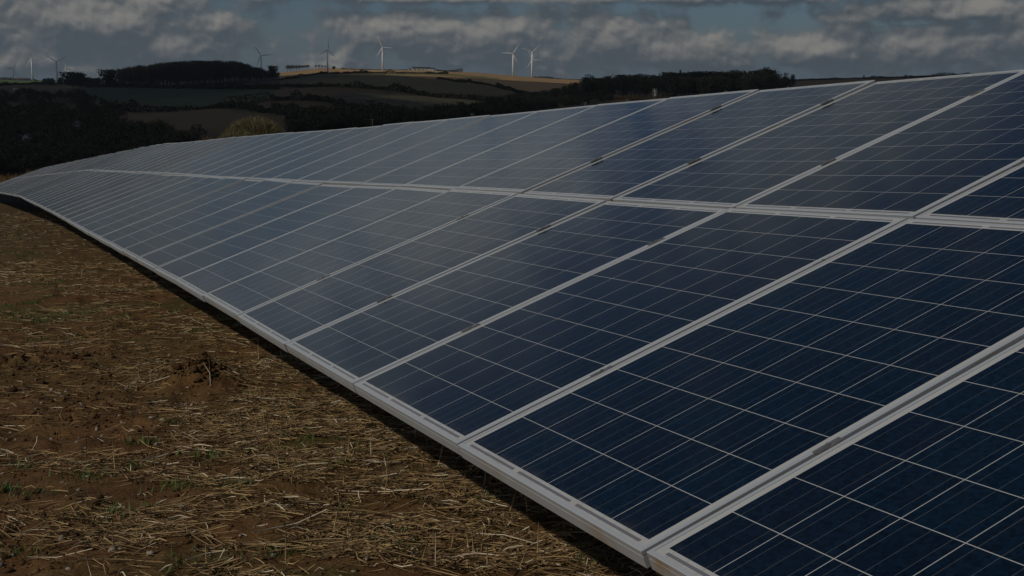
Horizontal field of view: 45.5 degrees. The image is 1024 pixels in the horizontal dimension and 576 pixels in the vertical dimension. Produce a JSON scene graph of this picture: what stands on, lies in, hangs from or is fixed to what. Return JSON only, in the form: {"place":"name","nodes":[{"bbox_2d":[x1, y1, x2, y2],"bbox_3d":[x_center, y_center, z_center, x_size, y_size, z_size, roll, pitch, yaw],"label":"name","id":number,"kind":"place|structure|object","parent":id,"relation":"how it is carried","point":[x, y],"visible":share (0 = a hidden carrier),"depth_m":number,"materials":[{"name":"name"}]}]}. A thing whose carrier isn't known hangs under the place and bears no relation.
{"place":"outdoors","nodes":[
{"label":"outdoors","id":0,"kind":"place"},
{"bbox_2d":[0,68,959,575],"bbox_3d":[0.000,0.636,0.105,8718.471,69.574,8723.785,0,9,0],"label":"ground","id":1,"kind":"structure","parent":0,"point":[214,122],"depth_m":8.19,"materials":[{"name":"soil"}]},
{"bbox_2d":[0,80,103,85],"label":"hedge","id":2,"kind":"object","parent":1,"relation":"on","point":[30,83],"visible":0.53,"depth_m":1576.11,"materials":[{"name":"green plant"}]},
{"bbox_2d":[0,211,119,266],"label":"straw","id":3,"kind":"object","parent":1,"relation":"on","point":[31,226],"visible":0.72,"depth_m":25.64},
{"bbox_2d":[57,72,86,86],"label":"evergreen tree","id":4,"kind":"object","parent":1,"relation":"on","point":[70,78],"visible":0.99,"depth_m":1531.49,"materials":[{"name":"green plant"}]},
{"bbox_2d":[0,88,207,177],"bbox_3d":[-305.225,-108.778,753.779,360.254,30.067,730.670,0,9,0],"label":"valley woodland","id":5,"kind":"object","parent":1,"relation":"on","point":[114,135],"visible":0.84,"depth_m":532.71,"materials":[{"name":"green plant"}]},
{"bbox_2d":[94,69,122,87],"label":"evergreen tree","id":6,"kind":"object","parent":1,"relation":"on","point":[109,77],"visible":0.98,"depth_m":1452.88,"materials":[{"name":"green plant"}]},
{"bbox_2d":[119,70,130,87],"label":"bare tree","id":7,"kind":"object","parent":1,"relation":"on","point":[124,75],"visible":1,"depth_m":1424.54,"materials":[{"name":"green plant"}]},
{"bbox_2d":[128,66,143,83],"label":"bare tree","id":8,"kind":"object","parent":1,"relation":"on","point":[135,74],"visible":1,"depth_m":1430.36,"materials":[{"name":"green plant"}]},
{"bbox_2d":[0,255,295,376],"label":"straw","id":9,"kind":"object","parent":1,"relation":"on","point":[6,269],"visible":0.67,"depth_m":11.93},
{"bbox_2d":[145,65,158,83],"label":"bare tree","id":10,"kind":"object","parent":1,"relation":"on","point":[151,69],"visible":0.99,"depth_m":1432.48,"materials":[{"name":"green plant"}]},
{"bbox_2d":[0,333,317,573],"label":"soil clods","id":11,"kind":"object","parent":1,"relation":"on","point":[193,369],"visible":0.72,"depth_m":8.16,"materials":[{"name":"brown soil"}]},
{"bbox_2d":[99,99,221,111],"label":"hedge","id":12,"kind":"object","parent":1,"relation":"on","point":[134,105],"visible":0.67,"depth_m":792.66,"materials":[{"name":"green plant"}]},
{"bbox_2d":[156,63,171,84],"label":"bare tree","id":13,"kind":"object","parent":1,"relation":"on","point":[161,73],"visible":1,"depth_m":1426.50,"materials":[{"name":"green plant"}]},
{"bbox_2d":[172,61,187,83],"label":"bare tree","id":14,"kind":"object","parent":1,"relation":"on","point":[180,65],"visible":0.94,"depth_m":1425.12,"materials":[{"name":"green plant"}]},
{"bbox_2d":[84,81,283,88],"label":"hedge","id":15,"kind":"object","parent":1,"relation":"on","point":[201,85],"visible":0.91,"depth_m":1244.91,"materials":[{"name":"green plant"}]},
{"bbox_2d":[179,62,196,83],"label":"bare tree","id":16,"kind":"object","parent":1,"relation":"on","point":[187,75],"visible":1,"depth_m":1423.88,"materials":[{"name":"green plant"}]},
{"bbox_2d":[195,60,211,81],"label":"bare tree","id":17,"kind":"object","parent":1,"relation":"on","point":[204,73],"visible":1,"depth_m":1424.74,"materials":[{"name":"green plant"}]},
{"bbox_2d":[208,61,220,82],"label":"bare tree","id":18,"kind":"object","parent":1,"relation":"on","point":[214,74],"visible":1,"depth_m":1431.81,"materials":[{"name":"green plant"}]},
{"bbox_2d":[215,62,229,81],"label":"bare tree","id":19,"kind":"object","parent":1,"relation":"on","point":[222,74],"visible":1,"depth_m":1432.77,"materials":[{"name":"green plant"}]},
{"bbox_2d":[217,128,256,138],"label":"willow bush","id":20,"kind":"object","parent":1,"relation":"on","point":[241,133],"visible":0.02,"depth_m":115.53,"materials":[{"name":"green plant"}]},
{"bbox_2d":[222,115,285,137],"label":"willow bush","id":21,"kind":"object","parent":1,"relation":"on","point":[264,126],"visible":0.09,"depth_m":117.72,"materials":[{"name":"green plant"}]},
{"bbox_2d":[209,100,303,115],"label":"hedge","id":22,"kind":"object","parent":1,"relation":"on","point":[251,105],"visible":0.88,"depth_m":709.95,"materials":[{"name":"green plant"}]},
{"bbox_2d":[223,89,386,106],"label":"hedge","id":23,"kind":"object","parent":1,"relation":"on","point":[311,97],"visible":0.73,"depth_m":808.14,"materials":[{"name":"green plant"}]},
{"bbox_2d":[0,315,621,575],"bbox_3d":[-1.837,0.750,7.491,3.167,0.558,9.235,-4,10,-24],"label":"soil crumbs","id":24,"kind":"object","parent":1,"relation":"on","point":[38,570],"visible":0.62,"depth_m":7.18,"materials":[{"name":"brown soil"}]},
{"bbox_2d":[0,231,628,575],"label":"weeds","id":25,"kind":"object","parent":1,"relation":"on","point":[143,438],"visible":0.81,"depth_m":5.97,"materials":[{"name":"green plant"}]},
{"bbox_2d":[0,351,639,575],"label":"stones","id":26,"kind":"object","parent":1,"relation":"on","point":[150,551],"visible":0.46,"depth_m":6.19,"materials":[{"name":"brown stone"}]},
{"bbox_2d":[0,347,661,575],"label":"straw","id":27,"kind":"object","parent":1,"relation":"on","point":[380,429],"visible":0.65,"depth_m":5.50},
{"bbox_2d":[279,69,448,79],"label":"hedge","id":28,"kind":"object","parent":1,"relation":"on","point":[348,72],"visible":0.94,"depth_m":1661.29,"materials":[{"name":"green plant"}]},
{"bbox_2d":[278,81,491,100],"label":"hedge","id":29,"kind":"object","parent":1,"relation":"on","point":[400,88],"visible":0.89,"depth_m":930.55,"materials":[{"name":"green plant"}]},
{"bbox_2d":[280,81,628,132],"bbox_3d":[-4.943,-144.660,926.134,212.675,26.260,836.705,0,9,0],"label":"valley woodland","id":30,"kind":"object","parent":1,"relation":"on","point":[321,117],"visible":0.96,"depth_m":599.73,"materials":[{"name":"green plant"}]},
{"bbox_2d":[436,77,537,94],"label":"hedge","id":31,"kind":"object","parent":1,"relation":"on","point":[499,85],"visible":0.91,"depth_m":1184.26,"materials":[{"name":"green plant"}]},
{"bbox_2d":[611,97,669,99],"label":"rough grass","id":32,"kind":"structure","parent":1,"relation":"on","point":[633,98],"depth_m":985.75,"materials":[{"name":"green plant"}]},
{"bbox_2d":[637,79,651,96],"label":"broadleaf tree","id":33,"kind":"object","parent":1,"relation":"on","point":[646,83],"visible":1,"depth_m":1033.90,"materials":[{"name":"green plant"}]},
{"bbox_2d":[645,79,662,94],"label":"broadleaf tree","id":34,"kind":"object","parent":1,"relation":"on","point":[655,85],"visible":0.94,"depth_m":1030.26,"materials":[{"name":"green plant"}]},
{"bbox_2d":[317,89,1023,456],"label":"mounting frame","id":35,"kind":"object","parent":1,"relation":"on","point":[827,445],"visible":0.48,"depth_m":4.41,"materials":[{"name":"metal"}]},
{"bbox_2d":[98,179,262,246],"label":"solar panel","id":36,"kind":"object","parent":35,"relation":"attached to","point":[106,239],"visible":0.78,"depth_m":12.38,"materials":[{"name":"glass"}]},
{"bbox_2d":[108,179,291,254],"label":"solar panel","id":37,"kind":"object","parent":35,"relation":"attached to","point":[203,210],"visible":0.86,"depth_m":11.41,"materials":[{"name":"glass"}]},
{"bbox_2d":[121,182,321,262],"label":"solar panel","id":38,"kind":"object","parent":35,"relation":"attached to","point":[213,220],"visible":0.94,"depth_m":10.46,"materials":[{"name":"glass"}]},
{"bbox_2d":[136,184,355,272],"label":"solar panel","id":39,"kind":"object","parent":35,"relation":"attached to","point":[152,261],"visible":0.85,"depth_m":9.55,"materials":[{"name":"glass"}]},
{"bbox_2d":[155,186,397,284],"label":"solar panel","id":40,"kind":"object","parent":35,"relation":"attached to","point":[172,271],"visible":0.85,"depth_m":8.64,"materials":[{"name":"glass"}]},
{"bbox_2d":[175,187,448,301],"bbox_3d":[-1.274,-0.310,7.752,1.642,0.042,0.998,-25,15,-20],"label":"solar panel","id":41,"kind":"object","parent":35,"relation":"attached to","point":[200,283],"visible":0.84,"depth_m":7.72,"materials":[{"name":"glass"}]},
{"bbox_2d":[248,122,412,179],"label":"solar panel","id":42,"kind":"object","parent":35,"relation":"attached to","point":[329,150],"visible":0.73,"depth_m":12.90,"materials":[{"name":"glass"}]},
{"bbox_2d":[271,119,447,181],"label":"solar panel","id":43,"kind":"object","parent":35,"relation":"attached to","point":[294,175],"visible":0.62,"depth_m":11.99,"materials":[{"name":"glass"}]},
{"bbox_2d":[203,189,517,321],"bbox_3d":[-0.863,-0.221,6.830,1.642,0.040,0.998,-25,15,-20],"label":"solar panel","id":44,"kind":"object","parent":35,"relation":"attached to","point":[235,299],"visible":0.93,"depth_m":6.77,"materials":[{"name":"glass"}]},
{"bbox_2d":[295,115,490,183],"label":"solar panel","id":45,"kind":"object","parent":35,"relation":"attached to","point":[323,176],"visible":0.83,"depth_m":11.03,"materials":[{"name":"glass"}]},
{"bbox_2d":[237,194,605,352],"bbox_3d":[-0.458,-0.119,5.909,1.642,0.042,0.998,-25,15,-20],"label":"solar panel","id":46,"kind":"object","parent":35,"relation":"attached to","point":[280,322],"visible":0.93,"depth_m":5.84,"materials":[{"name":"glass"}]},
{"bbox_2d":[325,111,537,185],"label":"solar panel","id":47,"kind":"object","parent":35,"relation":"attached to","point":[358,177],"visible":0.83,"depth_m":10.12,"materials":[{"name":"glass"}]},
{"bbox_2d":[360,105,594,186],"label":"solar panel","id":48,"kind":"object","parent":35,"relation":"attached to","point":[438,161],"visible":0.73,"depth_m":9.21,"materials":[{"name":"glass"}]},
{"bbox_2d":[286,201,726,392],"bbox_3d":[-0.047,-0.020,4.990,1.642,0.040,0.998,-25,15,-20],"label":"solar panel","id":49,"kind":"object","parent":35,"relation":"attached to","point":[348,352],"visible":0.85,"depth_m":4.91,"materials":[{"name":"glass"}]},
{"bbox_2d":[403,98,667,189],"bbox_3d":[0.150,-0.970,8.319,1.642,0.042,0.998,-25,15,-20],"label":"solar panel","id":50,"kind":"object","parent":35,"relation":"attached to","point":[465,171],"visible":0.67,"depth_m":8.29,"materials":[{"name":"glass"}]},
{"bbox_2d":[455,89,758,193],"bbox_3d":[0.558,-0.878,7.391,1.642,0.042,0.998,-25,15,-20],"label":"solar panel","id":51,"kind":"object","parent":35,"relation":"attached to","point":[566,157],"visible":0.79,"depth_m":7.32,"materials":[{"name":"glass"}]},
{"bbox_2d":[354,208,906,455],"bbox_3d":[0.358,0.073,4.068,1.642,0.040,0.998,-25,14,-20],"label":"solar panel","id":52,"kind":"object","parent":35,"relation":"attached to","point":[452,393],"visible":0.9,"depth_m":3.97,"materials":[{"name":"glass"}]},
{"bbox_2d":[523,80,874,201],"bbox_3d":[0.970,-0.774,6.469,1.642,0.040,0.998,-25,15,-20],"label":"solar panel","id":53,"kind":"object","parent":35,"relation":"attached to","point":[629,169],"visible":0.77,"depth_m":6.39,"materials":[{"name":"glass"}]},
{"bbox_2d":[458,219,1023,567],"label":"solar panel","id":54,"kind":"object","parent":35,"relation":"attached to","point":[636,458],"visible":0.92,"depth_m":3.02,"materials":[{"name":"glass"}]},
{"bbox_2d":[613,69,1023,208],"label":"solar panel","id":55,"kind":"object","parent":35,"relation":"attached to","point":[738,174],"visible":0.75,"depth_m":5.49,"materials":[{"name":"glass"}]},
{"bbox_2d":[647,339,1023,575],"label":"solar panel","id":56,"kind":"object","parent":35,"relation":"attached to","point":[931,483],"visible":1,"depth_m":2.31,"materials":[{"name":"glass"}]},
{"bbox_2d":[735,71,1023,218],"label":"solar panel","id":57,"kind":"object","parent":35,"relation":"attached to","point":[915,169],"visible":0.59,"depth_m":4.55,"materials":[{"name":"glass"}]},
{"bbox_2d":[915,163,1023,224],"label":"solar panel","id":58,"kind":"object","parent":35,"relation":"attached to","point":[998,199],"visible":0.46,"depth_m":3.80,"materials":[{"name":"glass"}]},
{"bbox_2d":[662,77,682,96],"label":"tree","id":59,"kind":"object","parent":1,"relation":"on","point":[672,88],"visible":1,"depth_m":1021.38,"materials":[{"name":"green plant"}]},
{"bbox_2d":[679,76,695,95],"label":"broadleaf tree","id":60,"kind":"object","parent":1,"relation":"on","point":[686,81],"visible":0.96,"depth_m":1028.56,"materials":[{"name":"green plant"}]},
{"bbox_2d":[687,77,701,94],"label":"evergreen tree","id":61,"kind":"object","parent":1,"relation":"on","point":[694,91],"visible":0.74,"depth_m":1038.29,"materials":[{"name":"green plant"}]},
{"bbox_2d":[691,76,715,93],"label":"broadleaf tree","id":62,"kind":"object","parent":1,"relation":"on","point":[705,83],"visible":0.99,"depth_m":1022.22,"materials":[{"name":"green plant"}]},
{"bbox_2d":[710,76,730,93],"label":"tree","id":63,"kind":"object","parent":1,"relation":"on","point":[717,90],"visible":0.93,"depth_m":1031.28,"materials":[{"name":"green plant"}]},
{"bbox_2d":[713,76,734,91],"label":"broadleaf tree","id":64,"kind":"object","parent":1,"relation":"on","point":[728,80],"visible":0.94,"depth_m":1031.15,"materials":[{"name":"green plant"}]},
{"bbox_2d":[726,75,741,91],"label":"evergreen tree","id":65,"kind":"object","parent":1,"relation":"on","point":[734,77],"visible":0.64,"depth_m":1044.57,"materials":[{"name":"green plant"}]},
{"bbox_2d":[738,74,761,89],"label":"broadleaf tree","id":66,"kind":"object","parent":1,"relation":"on","point":[750,80],"visible":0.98,"depth_m":1021.22,"materials":[{"name":"green plant"}]},
{"bbox_2d":[764,75,782,88],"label":"broadleaf tree","id":67,"kind":"object","parent":1,"relation":"on","point":[774,79],"visible":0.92,"depth_m":1038.91,"materials":[{"name":"green plant"}]},
{"bbox_2d":[796,72,972,80],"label":"hedge","id":68,"kind":"object","parent":1,"relation":"on","point":[932,75],"visible":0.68,"depth_m":2019.79,"materials":[{"name":"green plant"}]},
{"bbox_2d":[0,0,1023,80],"label":"sky","id":69,"kind":"structure","parent":0,"point":[813,39],"materials":[{"name":"grey"}]},
{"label":"mounting frame","id":70,"kind":"object","parent":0,"visible":0},
{"bbox_2d":[34,171,121,205],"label":"solar panel","id":71,"kind":"object","parent":70,"relation":"attached to","point":[77,187],"visible":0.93,"depth_m":23.34,"materials":[{"name":"glass"}]},
{"bbox_2d":[37,172,127,207],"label":"solar panel","id":72,"kind":"object","parent":70,"relation":"attached to","point":[83,187],"visible":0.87,"depth_m":22.45,"materials":[{"name":"glass"}]},
{"bbox_2d":[40,172,134,208],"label":"solar panel","id":73,"kind":"object","parent":70,"relation":"attached to","point":[84,190],"visible":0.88,"depth_m":21.53,"materials":[{"name":"glass"}]},
{"bbox_2d":[44,173,140,211],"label":"solar panel","id":74,"kind":"object","parent":70,"relation":"attached to","point":[89,191],"visible":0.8,"depth_m":20.64,"materials":[{"name":"glass"}]},
{"bbox_2d":[47,173,151,212],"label":"solar panel","id":75,"kind":"object","parent":70,"relation":"attached to","point":[133,178],"visible":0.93,"depth_m":19.63,"materials":[{"name":"glass"}]},
{"bbox_2d":[52,173,161,215],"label":"solar panel","id":76,"kind":"object","parent":70,"relation":"attached to","point":[120,187],"visible":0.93,"depth_m":18.72,"materials":[{"name":"glass"}]},
{"bbox_2d":[56,174,169,218],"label":"solar panel","id":77,"kind":"object","parent":70,"relation":"attached to","point":[100,199],"visible":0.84,"depth_m":17.83,"materials":[{"name":"glass"}]},
{"bbox_2d":[61,175,181,221],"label":"solar panel","id":78,"kind":"object","parent":70,"relation":"attached to","point":[108,201],"visible":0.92,"depth_m":16.93,"materials":[{"name":"glass"}]},
{"bbox_2d":[67,175,193,225],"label":"solar panel","id":79,"kind":"object","parent":70,"relation":"attached to","point":[96,211],"visible":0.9,"depth_m":16.00,"materials":[{"name":"glass"}]},
{"bbox_2d":[73,176,206,229],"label":"solar panel","id":80,"kind":"object","parent":70,"relation":"attached to","point":[117,209],"visible":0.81,"depth_m":15.14,"materials":[{"name":"glass"}]},
{"bbox_2d":[80,176,222,235],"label":"solar panel","id":81,"kind":"object","parent":70,"relation":"attached to","point":[102,222],"visible":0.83,"depth_m":14.20,"materials":[{"name":"glass"}]},
{"bbox_2d":[118,140,203,171],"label":"solar panel","id":82,"kind":"object","parent":70,"relation":"attached to","point":[157,156],"visible":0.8,"depth_m":23.91,"materials":[{"name":"glass"}]},
{"bbox_2d":[88,177,245,240],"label":"solar panel","id":83,"kind":"object","parent":70,"relation":"attached to","point":[169,204],"visible":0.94,"depth_m":13.22,"materials":[{"name":"glass"}]},
{"bbox_2d":[123,139,212,171],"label":"solar panel","id":84,"kind":"object","parent":70,"relation":"attached to","point":[166,156],"visible":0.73,"depth_m":23.00,"materials":[{"name":"glass"}]},
{"bbox_2d":[130,138,223,172],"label":"solar panel","id":85,"kind":"object","parent":70,"relation":"attached to","point":[175,155],"visible":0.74,"depth_m":22.08,"materials":[{"name":"glass"}]},
{"bbox_2d":[138,137,235,172],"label":"solar panel","id":86,"kind":"object","parent":70,"relation":"attached to","point":[184,155],"visible":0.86,"depth_m":21.09,"materials":[{"name":"glass"}]},
{"bbox_2d":[145,136,247,172],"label":"solar panel","id":87,"kind":"object","parent":70,"relation":"attached to","point":[195,154],"visible":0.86,"depth_m":20.20,"materials":[{"name":"glass"}]},
{"bbox_2d":[154,135,259,174],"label":"solar panel","id":88,"kind":"object","parent":70,"relation":"attached to","point":[163,171],"visible":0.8,"depth_m":19.35,"materials":[{"name":"glass"}]},
{"bbox_2d":[164,134,273,174],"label":"solar panel","id":89,"kind":"object","parent":70,"relation":"attached to","point":[214,155],"visible":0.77,"depth_m":18.47,"materials":[{"name":"glass"}]},
{"bbox_2d":[173,132,293,174],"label":"solar panel","id":90,"kind":"object","parent":70,"relation":"attached to","point":[232,153],"visible":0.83,"depth_m":17.48,"materials":[{"name":"glass"}]},
{"bbox_2d":[185,131,311,175],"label":"solar panel","id":91,"kind":"object","parent":70,"relation":"attached to","point":[245,154],"visible":0.69,"depth_m":16.58,"materials":[{"name":"glass"}]},
{"bbox_2d":[198,130,331,176],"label":"solar panel","id":92,"kind":"object","parent":70,"relation":"attached to","point":[258,155],"visible":0.72,"depth_m":15.65,"materials":[{"name":"glass"}]},
{"bbox_2d":[213,127,356,177],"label":"solar panel","id":93,"kind":"object","parent":70,"relation":"attached to","point":[285,152],"visible":0.65,"depth_m":14.74,"materials":[{"name":"glass"}]},
{"bbox_2d":[231,126,378,179],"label":"solar panel","id":94,"kind":"object","parent":70,"relation":"attached to","point":[260,169],"visible":0.62,"depth_m":13.84,"materials":[{"name":"glass"}]},
{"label":"mounting frame","id":95,"kind":"object","parent":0,"visible":0},
{"bbox_2d":[18,170,87,197],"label":"solar panel","id":96,"kind":"object","parent":95,"relation":"attached to","point":[52,183],"visible":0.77,"depth_m":28.95,"materials":[{"name":"glass"}]},
{"bbox_2d":[20,170,93,198],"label":"solar panel","id":97,"kind":"object","parent":95,"relation":"attached to","point":[62,181],"visible":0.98,"depth_m":27.82,"materials":[{"name":"glass"}]},
{"bbox_2d":[23,171,95,199],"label":"solar panel","id":98,"kind":"object","parent":95,"relation":"attached to","point":[57,185],"visible":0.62,"depth_m":27.16,"materials":[{"name":"glass"}]},
{"bbox_2d":[25,171,101,200],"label":"solar panel","id":99,"kind":"object","parent":95,"relation":"attached to","point":[57,187],"visible":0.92,"depth_m":26.13,"materials":[{"name":"glass"}]},
{"bbox_2d":[28,171,107,202],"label":"solar panel","id":100,"kind":"object","parent":95,"relation":"attached to","point":[66,186],"visible":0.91,"depth_m":25.19,"materials":[{"name":"glass"}]},
{"bbox_2d":[30,171,113,203],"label":"solar panel","id":101,"kind":"object","parent":95,"relation":"attached to","point":[67,188],"visible":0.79,"depth_m":24.31,"materials":[{"name":"glass"}]},
{"bbox_2d":[91,144,160,170],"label":"solar panel","id":102,"kind":"object","parent":95,"relation":"attached to","point":[98,167],"visible":0.54,"depth_m":28.61,"materials":[{"name":"glass"}]},
{"bbox_2d":[95,143,168,170],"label":"solar panel","id":103,"kind":"object","parent":95,"relation":"attached to","point":[132,156],"visible":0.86,"depth_m":27.56,"materials":[{"name":"glass"}]},
{"bbox_2d":[100,143,175,170],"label":"solar panel","id":104,"kind":"object","parent":95,"relation":"attached to","point":[138,156],"visible":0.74,"depth_m":26.71,"materials":[{"name":"glass"}]},
{"bbox_2d":[105,142,184,170],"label":"solar panel","id":105,"kind":"object","parent":95,"relation":"attached to","point":[142,157],"visible":0.69,"depth_m":25.79,"materials":[{"name":"glass"}]},
{"bbox_2d":[111,141,193,171],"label":"solar panel","id":106,"kind":"object","parent":95,"relation":"attached to","point":[148,157],"visible":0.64,"depth_m":24.92,"materials":[{"name":"glass"}]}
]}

